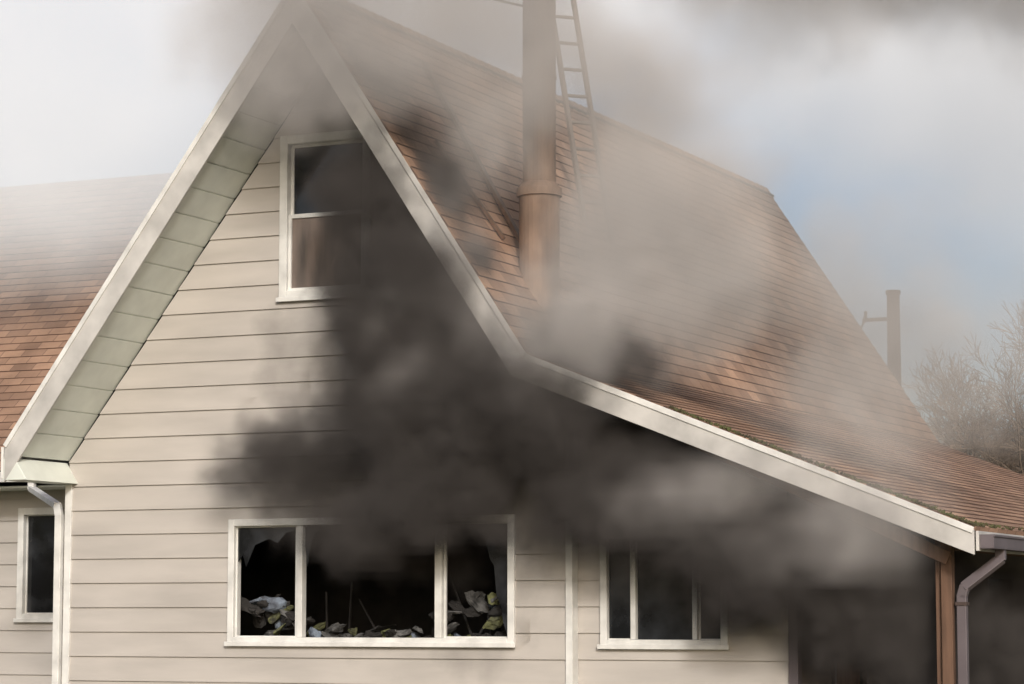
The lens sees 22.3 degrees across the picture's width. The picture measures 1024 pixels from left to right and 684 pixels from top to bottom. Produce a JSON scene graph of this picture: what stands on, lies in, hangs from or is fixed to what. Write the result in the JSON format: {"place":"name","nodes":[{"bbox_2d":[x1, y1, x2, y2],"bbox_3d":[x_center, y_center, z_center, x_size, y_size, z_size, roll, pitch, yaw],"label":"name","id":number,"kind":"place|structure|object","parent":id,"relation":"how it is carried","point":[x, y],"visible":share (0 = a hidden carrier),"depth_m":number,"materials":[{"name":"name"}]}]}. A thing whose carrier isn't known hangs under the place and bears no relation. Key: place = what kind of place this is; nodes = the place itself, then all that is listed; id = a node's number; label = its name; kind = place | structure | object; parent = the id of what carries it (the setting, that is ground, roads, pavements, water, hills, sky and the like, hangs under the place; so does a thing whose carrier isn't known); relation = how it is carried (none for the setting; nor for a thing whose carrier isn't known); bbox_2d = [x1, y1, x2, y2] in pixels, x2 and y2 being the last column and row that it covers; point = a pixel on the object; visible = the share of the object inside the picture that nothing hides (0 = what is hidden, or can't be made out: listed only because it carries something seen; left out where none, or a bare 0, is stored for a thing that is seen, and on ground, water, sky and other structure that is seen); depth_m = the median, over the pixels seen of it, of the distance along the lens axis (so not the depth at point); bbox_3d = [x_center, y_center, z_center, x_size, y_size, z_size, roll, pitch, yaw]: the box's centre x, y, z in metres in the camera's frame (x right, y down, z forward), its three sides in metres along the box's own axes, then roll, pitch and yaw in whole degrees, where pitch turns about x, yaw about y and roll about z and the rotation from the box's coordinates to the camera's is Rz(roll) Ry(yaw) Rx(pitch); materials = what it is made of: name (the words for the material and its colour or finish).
{"place":"outdoors","nodes":[
{"label":"outdoors","id":0,"kind":"place"},
{"bbox_2d":[0,472,17,482],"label":"wing gutter","id":1,"kind":"object","parent":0,"point":[1,480],"depth_m":29.03,"materials":[{"name":"white metal"}]},
{"bbox_2d":[0,482,27,485],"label":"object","id":2,"kind":"structure","parent":0,"point":[14,484],"depth_m":38.52,"materials":[{"name":"black"}]},
{"bbox_2d":[0,484,64,683],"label":"wing siding","id":3,"kind":"object","parent":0,"point":[25,652],"visible":0.26,"depth_m":29.67,"materials":[{"name":"beige wood"}]},
{"bbox_2d":[0,485,64,490],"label":"wing soffit","id":4,"kind":"structure","parent":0,"point":[25,488],"depth_m":29.22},
{"bbox_2d":[36,483,61,484],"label":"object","id":5,"kind":"structure","parent":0,"point":[46,484],"depth_m":39.41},
{"bbox_2d":[0,173,172,469],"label":"wing roof front slope","id":6,"kind":"structure","parent":0,"point":[63,245],"depth_m":32.97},
{"bbox_2d":[0,0,1023,456],"label":"sky","id":7,"kind":"structure","parent":0,"point":[888,134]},
{"bbox_2d":[306,0,939,443],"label":"gable roof steep slope","id":8,"kind":"structure","parent":0,"point":[696,278],"depth_m":29.48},
{"bbox_2d":[292,0,525,374],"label":"fascia board","id":9,"kind":"object","parent":8,"relation":"attached to","point":[492,327],"visible":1,"depth_m":24.73,"materials":[{"name":"white wood"}]},
{"bbox_2d":[300,0,525,356],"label":"roof trim","id":10,"kind":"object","parent":9,"relation":"attached to","point":[450,237],"visible":1,"depth_m":24.69,"materials":[{"name":"white wood"}]},
{"bbox_2d":[528,354,1023,535],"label":"gable roof porch slope","id":11,"kind":"structure","parent":0,"point":[958,483],"depth_m":26.47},
{"bbox_2d":[511,357,974,554],"bbox_3d":[1.964,0.971,23.102,4.340,1.875,0.031,-3,-7,25],"label":"fascia board","id":12,"kind":"object","parent":11,"relation":"attached to","point":[723,447],"visible":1,"depth_m":23.04,"materials":[{"name":"white wood"}]},
{"bbox_2d":[524,354,973,532],"bbox_3d":[2.020,0.867,23.062,4.207,1.708,0.012,-3,-7,25],"label":"roof trim","id":13,"kind":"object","parent":12,"relation":"attached to","point":[778,454],"visible":1,"depth_m":23.00,"materials":[{"name":"white wood"}]},
{"bbox_2d":[668,405,1023,531],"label":"roof leaf litter","id":14,"kind":"object","parent":11,"relation":"on","point":[901,495],"visible":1,"depth_m":22.76,"materials":[{"name":"plant"}]},
{"bbox_2d":[940,542,956,683],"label":"porch post","id":15,"kind":"object","parent":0,"point":[948,623],"visible":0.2,"depth_m":22.52,"materials":[{"name":"brown wood"}]},
{"bbox_2d":[673,438,951,564],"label":"porch beam","id":16,"kind":"structure","parent":15,"relation":"on","point":[903,537],"depth_m":22.88,"materials":[{"name":"wood"}]},
{"bbox_2d":[935,540,942,683],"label":"porch post trim","id":17,"kind":"structure","parent":15,"relation":"attached to","point":[938,619],"depth_m":22.59,"materials":[{"name":"wood"}]},
{"bbox_2d":[955,602,968,604],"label":"downspout straps","id":18,"kind":"object","parent":15,"relation":"attached to","point":[961,603],"visible":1,"depth_m":22.48,"materials":[{"name":"grey metal"}]},
{"bbox_2d":[954,547,1023,556],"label":"porch eave beam","id":19,"kind":"structure","parent":15,"relation":"on","point":[960,550],"depth_m":23.75,"materials":[{"name":"brown wood"}]},
{"bbox_2d":[976,531,1023,554],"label":"porch eave fascia","id":20,"kind":"structure","parent":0,"point":[978,533],"depth_m":22.38,"materials":[{"name":"white wood"}]},
{"bbox_2d":[980,534,1023,551],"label":"porch gutter","id":21,"kind":"object","parent":20,"relation":"attached to","point":[1001,542],"visible":1,"depth_m":22.34,"materials":[{"name":"grey metal"}]},
{"bbox_2d":[956,550,1005,683],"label":"porch downspout","id":22,"kind":"object","parent":21,"relation":"attached to","point":[981,573],"visible":0.95,"depth_m":22.47,"materials":[{"name":"grey metal"}]},
{"bbox_3d":[1.585,4.925,30.868,7.780,0.500,12.600,-3,-7,25],"label":"foundation","id":23,"kind":"object","parent":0,"visible":0},
{"bbox_2d":[62,472,72,683],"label":"corner board","id":24,"kind":"object","parent":23,"relation":"on","point":[67,583],"visible":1,"depth_m":27.00,"materials":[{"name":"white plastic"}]},
{"bbox_2d":[3,459,77,483],"bbox_3d":[-4.841,1.333,26.754,0.288,0.220,0.924,-3,-7,25],"label":"cornice return","id":25,"kind":"object","parent":24,"relation":"attached to","point":[34,471],"visible":1,"depth_m":26.63,"materials":[{"name":"wood"}]},
{"bbox_2d":[69,67,565,683],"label":"gable front siding","id":26,"kind":"object","parent":23,"relation":"on","point":[243,393],"visible":0.84,"depth_m":26.09,"materials":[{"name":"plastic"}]},
{"bbox_2d":[279,129,371,296],"bbox_3d":[-1.855,-1.273,26.174,1.040,1.680,0.150,-3,-7,25],"label":"frame","id":27,"kind":"object","parent":26,"relation":"attached to","point":[287,142],"visible":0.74,"depth_m":26.17,"materials":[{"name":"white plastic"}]},
{"bbox_2d":[276,292,370,301],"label":"sill","id":28,"kind":"structure","parent":27,"relation":"attached to","point":[322,297],"depth_m":25.99,"materials":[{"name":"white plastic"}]},
{"bbox_2d":[288,210,361,290],"bbox_3d":[-1.862,-0.912,26.120,0.880,0.790,0.035,-3,-7,25],"label":"sash","id":29,"kind":"object","parent":27,"relation":"attached to","point":[322,214],"visible":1,"depth_m":26.18,"materials":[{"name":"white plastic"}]},
{"bbox_2d":[292,214,360,287],"bbox_3d":[-1.860,-0.911,26.125,0.800,0.710,0.006,-3,-7,25],"label":"glass","id":30,"kind":"object","parent":29,"relation":"in","point":[326,250],"visible":1,"depth_m":26.12,"materials":[{"name":"clear glass"}]},
{"bbox_2d":[291,139,362,214],"bbox_3d":[-1.845,-1.649,26.235,0.880,0.760,0.035,-3,-7,25],"label":"sash","id":31,"kind":"object","parent":27,"relation":"attached to","point":[293,147],"visible":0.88,"depth_m":26.37,"materials":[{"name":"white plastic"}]},
{"bbox_2d":[294,143,362,213],"bbox_3d":[-1.843,-1.648,26.240,0.800,0.680,0.006,-3,-7,25],"label":"glass","id":32,"kind":"object","parent":27,"relation":"attached to","point":[328,178],"visible":1,"depth_m":26.24,"materials":[{"name":"glass"}]},
{"bbox_2d":[227,514,515,642],"bbox_3d":[-1.393,2.349,25.574,3.180,1.250,0.150,-3,-7,25],"label":"frame","id":33,"kind":"object","parent":26,"relation":"attached to","point":[509,519],"visible":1,"depth_m":25.53,"materials":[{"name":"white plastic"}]},
{"bbox_2d":[235,525,297,636],"bbox_3d":[-2.456,2.400,26.059,0.720,1.130,0.035,-3,-7,25],"label":"sash","id":34,"kind":"object","parent":33,"relation":"attached to","point":[237,596],"visible":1,"depth_m":26.14,"materials":[{"name":"white plastic"}]},
{"bbox_2d":[238,527,295,566],"bbox_3d":[-2.457,2.059,26.093,0.670,0.395,0.006,-3,-7,25],"label":"glass","id":35,"kind":"object","parent":33,"relation":"attached to","point":[249,539],"visible":1,"depth_m":26.16,"materials":[{"name":"clear glass"}]},
{"bbox_2d":[296,525,305,636],"bbox_3d":[-2.095,2.382,25.889,0.060,1.108,0.090,-3,-7,25],"label":"mullion","id":36,"kind":"object","parent":33,"relation":"attached to","point":[301,590],"visible":1,"depth_m":25.86,"materials":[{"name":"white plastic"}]},
{"bbox_2d":[305,526,321,564],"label":"glass","id":37,"kind":"object","parent":33,"relation":"attached to","point":[311,532],"visible":1,"depth_m":25.91,"materials":[{"name":"clear glass"}]},
{"bbox_2d":[224,642,514,647],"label":"sill","id":38,"kind":"structure","parent":33,"relation":"attached to","point":[386,644],"depth_m":25.39,"materials":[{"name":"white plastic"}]},
{"bbox_2d":[434,523,443,637],"bbox_3d":[-0.699,2.314,25.242,0.075,1.108,0.090,-3,-7,25],"label":"mullion","id":39,"kind":"object","parent":33,"relation":"attached to","point":[439,576],"visible":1,"depth_m":25.20,"materials":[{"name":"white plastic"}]},
{"bbox_2d":[443,522,506,637],"bbox_3d":[-0.333,2.296,25.075,0.715,1.130,0.035,-3,-7,25],"label":"sash","id":40,"kind":"object","parent":33,"relation":"attached to","point":[445,586],"visible":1,"depth_m":25.17,"materials":[{"name":"white plastic"}]},
{"bbox_2d":[466,523,506,631],"bbox_3d":[-0.239,2.291,25.029,0.455,1.080,0.006,-3,-7,25],"label":"glass","id":41,"kind":"object","parent":33,"relation":"attached to","point":[495,535],"visible":1,"depth_m":25.00,"materials":[{"name":"clear glass"}]},
{"bbox_2d":[73,0,773,455],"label":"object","id":42,"kind":"structure","parent":26,"relation":"on","point":[369,18],"depth_m":28.29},
{"bbox_2d":[4,0,292,481],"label":"rake fascia","id":43,"kind":"structure","parent":42,"relation":"attached to","point":[161,216],"depth_m":25.92,"materials":[{"name":"white wood"}]},
{"bbox_2d":[3,0,285,447],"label":"drip edge","id":44,"kind":"object","parent":43,"relation":"attached to","point":[147,218],"visible":1,"depth_m":25.94,"materials":[{"name":"white plastic"}]},
{"bbox_2d":[22,25,318,460],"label":"soffit","id":45,"kind":"structure","parent":42,"relation":"attached to","point":[203,207],"depth_m":26.37,"materials":[{"name":"metal"}]},
{"bbox_2d":[420,60,518,241],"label":"roof battens","id":46,"kind":"object","parent":42,"relation":"attached to","point":[472,151],"visible":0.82,"depth_m":26.37,"materials":[{"name":"wood"}]},
{"bbox_2d":[494,0,522,6],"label":"stay wire","id":47,"kind":"object","parent":42,"relation":"attached to","point":[512,3],"visible":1,"depth_m":25.81,"materials":[{"name":"grey metal"}]},
{"bbox_2d":[517,0,561,323],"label":"chimney flue","id":48,"kind":"object","parent":42,"relation":"on","point":[539,192],"visible":0.94,"depth_m":25.53,"materials":[{"name":"metal"}]},
{"bbox_2d":[318,0,773,198],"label":"ridge caps","id":49,"kind":"object","parent":42,"relation":"on","point":[458,52],"visible":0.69,"depth_m":29.86,"materials":[{"name":"concrete"}]},
{"bbox_2d":[556,0,614,243],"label":"metal ladder","id":50,"kind":"object","parent":42,"relation":"on","point":[591,123],"visible":0.94,"depth_m":28.80,"materials":[{"name":"metal"}]},
{"bbox_2d":[240,396,590,637],"bbox_3d":[0.084,0.792,27.959,7.650,7.089,0.100,-3,-7,25],"label":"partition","id":51,"kind":"object","parent":23,"relation":"on","point":[388,570],"depth_m":28.46,"materials":[{"name":"black"}]},
{"bbox_2d":[565,406,577,683],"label":"corner board","id":52,"kind":"object","parent":23,"relation":"on","point":[571,491],"visible":1,"depth_m":24.67,"materials":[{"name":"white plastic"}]},
{"bbox_2d":[577,407,788,683],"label":"porch front siding","id":53,"kind":"object","parent":23,"relation":"on","point":[632,476],"visible":0.94,"depth_m":24.32,"materials":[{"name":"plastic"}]},
{"bbox_2d":[600,528,728,644],"bbox_3d":[1.440,2.308,24.383,1.280,1.100,0.150,-3,-7,25],"label":"frame","id":54,"kind":"object","parent":53,"relation":"attached to","point":[606,535],"visible":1,"depth_m":24.33,"materials":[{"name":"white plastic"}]},
{"bbox_2d":[609,538,629,637],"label":"glass","id":55,"kind":"object","parent":54,"relation":"attached to","point":[619,588],"visible":1,"depth_m":24.57,"materials":[{"name":"glass"}]},
{"bbox_2d":[609,537,632,639],"bbox_3d":[1.022,2.329,24.580,0.255,0.980,0.035,-3,-7,25],"label":"sash","id":56,"kind":"object","parent":54,"relation":"attached to","point":[630,602],"visible":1,"depth_m":24.50,"materials":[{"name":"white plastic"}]},
{"bbox_2d":[630,537,637,638],"bbox_3d":[1.155,2.321,24.505,0.050,0.958,0.090,-3,-7,25],"label":"mullion","id":57,"kind":"object","parent":54,"relation":"attached to","point":[634,586],"visible":1,"depth_m":24.47,"materials":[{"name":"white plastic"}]},
{"bbox_2d":[597,644,728,649],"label":"sill","id":58,"kind":"structure","parent":54,"relation":"attached to","point":[672,647],"depth_m":24.23,"materials":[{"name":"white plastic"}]},
{"bbox_2d":[637,536,692,639],"bbox_3d":[1.444,2.309,24.391,0.570,0.960,0.006,-3,-7,25],"label":"glass","id":59,"kind":"object","parent":54,"relation":"attached to","point":[664,565],"visible":1,"depth_m":24.39,"materials":[{"name":"glass"}]},
{"bbox_2d":[692,536,698,639],"bbox_3d":[1.717,2.294,24.244,0.050,0.958,0.090,-3,-7,25],"label":"mullion","id":60,"kind":"object","parent":54,"relation":"attached to","point":[695,606],"visible":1,"depth_m":24.20,"materials":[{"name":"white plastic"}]},
{"bbox_2d":[698,536,720,639],"bbox_3d":[1.861,2.288,24.191,0.255,0.980,0.035,-3,-7,25],"label":"sash","id":61,"kind":"object","parent":54,"relation":"attached to","point":[699,559],"visible":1,"depth_m":24.23,"materials":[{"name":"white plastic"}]},
{"bbox_2d":[700,537,720,638],"bbox_3d":[1.859,2.288,24.187,0.215,0.940,0.006,-3,-7,25],"label":"glass","id":62,"kind":"object","parent":54,"relation":"attached to","point":[710,587],"visible":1,"depth_m":24.19,"materials":[{"name":"clear glass"}]},
{"bbox_2d":[800,498,1023,683],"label":"veranda side siding","id":63,"kind":"object","parent":23,"relation":"on","point":[827,537],"visible":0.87,"depth_m":26.30,"materials":[{"name":"beige wood"}]},
{"bbox_2d":[787,492,801,683],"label":"corner board porch","id":64,"kind":"object","parent":63,"relation":"attached to","point":[794,590],"visible":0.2,"depth_m":23.79,"materials":[{"name":"wood"}]},
{"bbox_2d":[835,570,859,683],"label":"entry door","id":65,"kind":"structure","parent":63,"relation":"attached to","point":[847,628],"depth_m":25.39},
{"bbox_2d":[829,563,1014,683],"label":"veranda window frames","id":66,"kind":"structure","parent":63,"relation":"attached to","point":[931,618],"depth_m":27.25,"materials":[{"name":"grey wood"}]},
{"bbox_2d":[905,574,1006,659],"bbox_3d":[4.958,3.073,29.038,0.005,0.900,4.500,-3,-7,25],"label":"veranda window glass","id":67,"kind":"object","parent":66,"relation":"in","point":[916,624],"visible":0.86,"depth_m":27.89,"materials":[{"name":"black glass"}]},
{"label":"ground floor","id":68,"kind":"structure","parent":0,"visible":0},
{"bbox_2d":[241,573,506,637],"bbox_3d":[-1.272,3.115,25.844,3.269,1.624,0.597,-3,-7,25],"label":"ceiling debris","id":69,"kind":"object","parent":68,"relation":"on","point":[278,609],"visible":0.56,"depth_m":25.86,"materials":[{"name":"grey"}]},
{"label":"ground","id":70,"kind":"structure","parent":0,"visible":0},
{"bbox_2d":[862,290,901,386],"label":"utility pole","id":71,"kind":"object","parent":70,"relation":"on","point":[892,318],"visible":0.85,"depth_m":44.84,"materials":[{"name":"wood"}]},
{"bbox_2d":[860,311,865,328],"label":"power line","id":72,"kind":"object","parent":71,"relation":"attached to","point":[863,323],"visible":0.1,"depth_m":44.74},
{"bbox_2d":[901,342,1023,473],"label":"bare tree","id":73,"kind":"object","parent":70,"relation":"on","point":[948,383],"visible":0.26,"depth_m":72.44,"materials":[{"name":"brown plant"}]},
{"bbox_2d":[917,299,1023,474],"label":"bare tree","id":74,"kind":"object","parent":70,"relation":"on","point":[946,440],"visible":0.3,"depth_m":60.79,"materials":[{"name":"brown plant"}]},
{"bbox_2d":[925,312,1023,473],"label":"bare tree","id":75,"kind":"object","parent":70,"relation":"on","point":[989,416],"visible":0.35,"depth_m":64.25,"materials":[{"name":"brown plant"}]},
{"bbox_3d":[-5.267,-0.333,31.792,10.870,0.098,6.206,-3,35,25],"label":"wing","id":76,"kind":"object","parent":70,"relation":"on","visible":0},
{"bbox_2d":[1,447,72,478],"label":"eave fascia","id":77,"kind":"structure","parent":76,"relation":"attached to","point":[27,458],"depth_m":26.82,"materials":[{"name":"white plastic"}]},
{"bbox_2d":[16,507,63,617],"bbox_3d":[-5.346,2.532,29.628,0.610,1.280,0.150,-3,-7,25],"label":"frame","id":78,"kind":"object","parent":76,"relation":"attached to","point":[23,513],"visible":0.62,"depth_m":29.66,"materials":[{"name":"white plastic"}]},
{"bbox_2d":[13,618,52,621],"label":"sill","id":79,"kind":"structure","parent":78,"relation":"attached to","point":[32,619],"depth_m":29.49,"materials":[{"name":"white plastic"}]},
{"bbox_2d":[25,515,54,613],"bbox_3d":[-5.341,2.533,29.639,0.490,1.160,0.035,-3,-7,25],"label":"sash","id":80,"kind":"object","parent":78,"relation":"attached to","point":[27,563],"visible":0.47,"depth_m":29.71,"materials":[{"name":"white plastic"}]},
{"bbox_2d":[27,516,54,612],"bbox_3d":[-5.339,2.533,29.644,0.430,1.100,0.006,-3,-7,25],"label":"glass","id":81,"kind":"object","parent":78,"relation":"attached to","point":[40,565],"visible":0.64,"depth_m":29.66,"materials":[{"name":"glass"}]},
{"bbox_2d":[28,482,63,683],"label":"downspout","id":82,"kind":"object","parent":76,"relation":"attached to","point":[55,504],"visible":0.88,"depth_m":27.04,"materials":[{"name":"white plastic"}]}
]}

